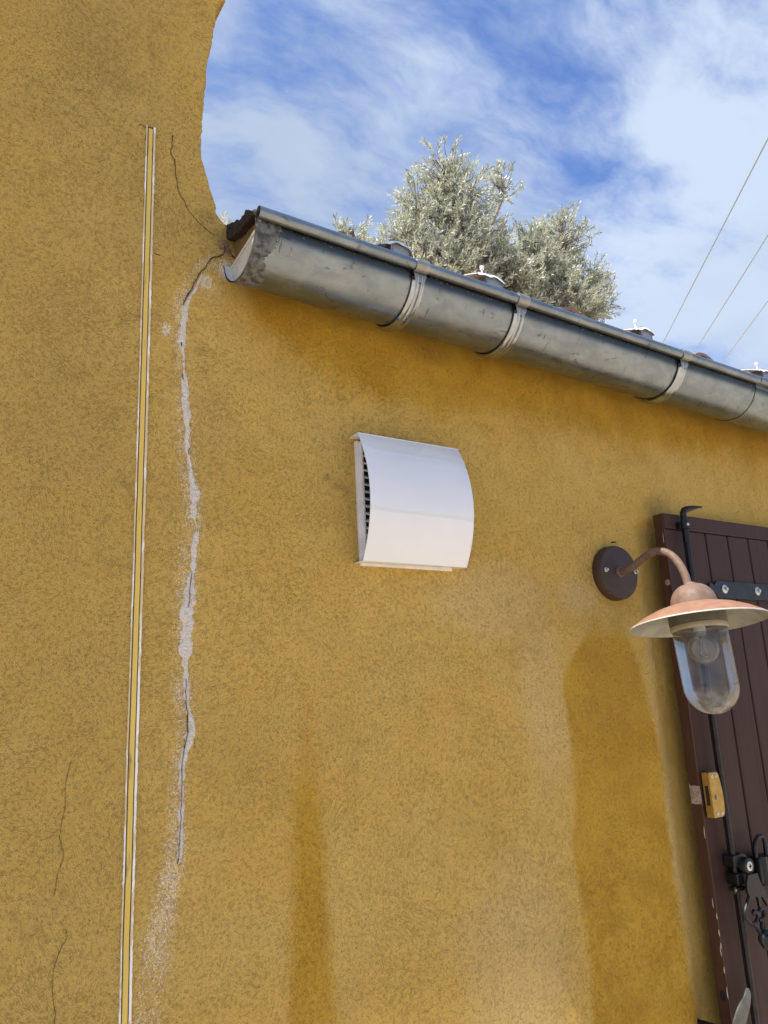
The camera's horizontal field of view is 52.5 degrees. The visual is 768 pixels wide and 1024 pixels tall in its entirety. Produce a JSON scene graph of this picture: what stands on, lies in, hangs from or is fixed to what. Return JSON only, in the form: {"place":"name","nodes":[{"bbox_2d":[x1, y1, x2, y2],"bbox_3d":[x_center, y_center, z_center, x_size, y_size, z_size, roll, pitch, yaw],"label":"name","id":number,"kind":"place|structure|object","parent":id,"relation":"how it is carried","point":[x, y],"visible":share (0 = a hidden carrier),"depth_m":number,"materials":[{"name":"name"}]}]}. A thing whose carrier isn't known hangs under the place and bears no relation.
{"place":"outdoors","nodes":[
{"label":"outdoors","id":0,"kind":"place"},
{"bbox_2d":[201,0,767,372],"label":"sky","id":1,"kind":"structure","parent":0,"point":[651,115],"materials":[{"name":"blue"}]},
{"bbox_2d":[663,138,767,342],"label":"overhead cable","id":2,"kind":"object","parent":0,"point":[719,233],"visible":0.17,"depth_m":7.92,"materials":[{"name":"grey plastic"}]},
{"bbox_2d":[694,235,767,352],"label":"overhead cable","id":3,"kind":"object","parent":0,"point":[732,291],"visible":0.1,"depth_m":9.11,"materials":[{"name":"grey plastic"}]},
{"bbox_2d":[722,301,767,362],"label":"overhead cable","id":4,"kind":"object","parent":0,"point":[745,331],"visible":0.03,"depth_m":10.16,"materials":[{"name":"grey plastic"}]},
{"label":"ground","id":5,"kind":"structure","parent":0,"visible":0},
{"bbox_2d":[0,0,226,1023],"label":"tall house","id":6,"kind":"structure","parent":5,"relation":"on","point":[90,90],"depth_m":1.69,"materials":[{"name":"paint"}]},
{"bbox_2d":[118,125,155,1023],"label":"trim strip","id":7,"kind":"object","parent":6,"relation":"attached to","point":[126,953],"depth_m":1.68,"materials":[{"name":"yellow"}]},
{"bbox_2d":[220,211,230,224],"bbox_3d":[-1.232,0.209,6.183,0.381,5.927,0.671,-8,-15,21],"label":"olive tree","id":8,"kind":"object","parent":5,"relation":"on","point":[223,218],"visible":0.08,"depth_m":6.57,"materials":[{"name":"green plant"}]},
{"bbox_2d":[333,213,385,243],"bbox_3d":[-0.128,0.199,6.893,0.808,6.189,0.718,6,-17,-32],"label":"olive tree","id":9,"kind":"object","parent":5,"relation":"on","point":[349,231],"visible":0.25,"depth_m":7.34,"materials":[{"name":"green plant"}]},
{"bbox_2d":[367,133,545,292],"bbox_3d":[0.800,-0.303,7.643,2.099,7.438,1.522,6,-17,-32],"label":"olive tree","id":10,"kind":"object","parent":5,"relation":"on","point":[455,248],"visible":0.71,"depth_m":8.03,"materials":[{"name":"green plant"}]},
{"bbox_2d":[153,209,767,1023],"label":"house","id":11,"kind":"structure","parent":5,"relation":"on","point":[433,797],"depth_m":2.02,"materials":[{"name":"paint"}]},
{"bbox_2d":[375,232,411,255],"bbox_3d":[0.013,-0.735,2.177,0.104,0.081,0.084,6,-17,-32],"label":"roof clamp","id":12,"kind":"object","parent":11,"relation":"attached to","point":[398,247],"visible":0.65,"depth_m":2.15,"materials":[{"name":"white metal"}]},
{"bbox_2d":[375,258,430,331],"bbox_3d":[0.039,-0.576,2.096,0.043,0.166,0.250,6,-17,-32],"label":"gutter bracket","id":13,"kind":"object","parent":11,"relation":"attached to","point":[421,272],"visible":0.7,"depth_m":2.02,"materials":[{"name":"grey metal"}]},
{"bbox_2d":[349,432,473,571],"bbox_3d":[0.080,-0.026,2.092,0.332,0.349,0.097,6,-17,-32],"label":"vent hood","id":14,"kind":"object","parent":11,"relation":"attached to","point":[415,505],"visible":1,"depth_m":2.06,"materials":[{"name":"white plastic"}]},
{"bbox_2d":[465,265,504,287],"bbox_3d":[0.298,-0.698,2.353,0.104,0.081,0.084,6,-17,-32],"label":"roof clamp","id":15,"kind":"object","parent":11,"relation":"attached to","point":[486,277],"visible":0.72,"depth_m":2.33,"materials":[{"name":"white metal"}]},
{"bbox_2d":[224,205,767,433],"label":"gutter","id":16,"kind":"object","parent":11,"relation":"attached to","point":[283,255],"visible":0.99,"depth_m":2.15,"materials":[{"name":"metal"}]},
{"bbox_2d":[473,292,530,358],"bbox_3d":[0.333,-0.537,2.277,0.043,0.166,0.250,6,-17,-32],"label":"gutter bracket","id":17,"kind":"object","parent":11,"relation":"attached to","point":[510,339],"visible":0.78,"depth_m":2.21,"materials":[{"name":"grey metal"}]},
{"bbox_2d":[623,319,655,339],"bbox_3d":[0.876,-0.624,2.710,0.104,0.081,0.084,6,-17,-32],"label":"roof clamp","id":18,"kind":"object","parent":11,"relation":"attached to","point":[644,332],"visible":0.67,"depth_m":2.69,"materials":[{"name":"white metal"}]},
{"bbox_2d":[634,349,692,403],"bbox_3d":[0.936,-0.457,2.649,0.043,0.166,0.250,6,-17,-32],"label":"gutter bracket","id":19,"kind":"object","parent":11,"relation":"attached to","point":[686,358],"visible":0.75,"depth_m":2.58,"materials":[{"name":"grey metal"}]},
{"bbox_2d":[592,546,767,713],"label":"wall lamp","id":20,"kind":"object","parent":11,"relation":"attached to","point":[695,610],"visible":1,"depth_m":2.23,"materials":[{"name":"brown metal"}]},
{"bbox_2d":[653,513,767,1023],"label":"shutter","id":21,"kind":"object","parent":11,"relation":"attached to","point":[730,560],"visible":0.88,"depth_m":2.55,"materials":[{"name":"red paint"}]},
{"bbox_2d":[701,771,724,817],"bbox_3d":[1.024,0.875,2.414,0.058,0.133,0.032,6,-17,-32],"label":"lock case","id":22,"kind":"object","parent":21,"relation":"attached to","point":[713,797],"visible":1,"depth_m":2.40,"materials":[{"name":"gold metal"}]},
{"bbox_2d":[676,506,767,1023],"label":"espagnolette bolt","id":23,"kind":"object","parent":21,"relation":"attached to","point":[750,872],"visible":1,"depth_m":2.37,"materials":[{"name":"metal"}]},
{"bbox_2d":[697,988,750,1023],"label":"shutter catch","id":24,"kind":"object","parent":11,"relation":"attached to","point":[741,1013],"visible":1,"depth_m":2.23,"materials":[{"name":"grey metal"}]},
{"bbox_2d":[742,362,767,378],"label":"roof clamp","id":25,"kind":"object","parent":11,"relation":"attached to","point":[761,372],"visible":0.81,"depth_m":3.06,"materials":[{"name":"white metal"}]},
{"bbox_2d":[483,199,623,324],"bbox_3d":[2.031,-0.161,8.325,2.177,7.379,1.290,6,-17,-32],"label":"olive tree","id":26,"kind":"object","parent":5,"relation":"on","point":[567,284],"visible":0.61,"depth_m":8.77,"materials":[{"name":"green plant"}]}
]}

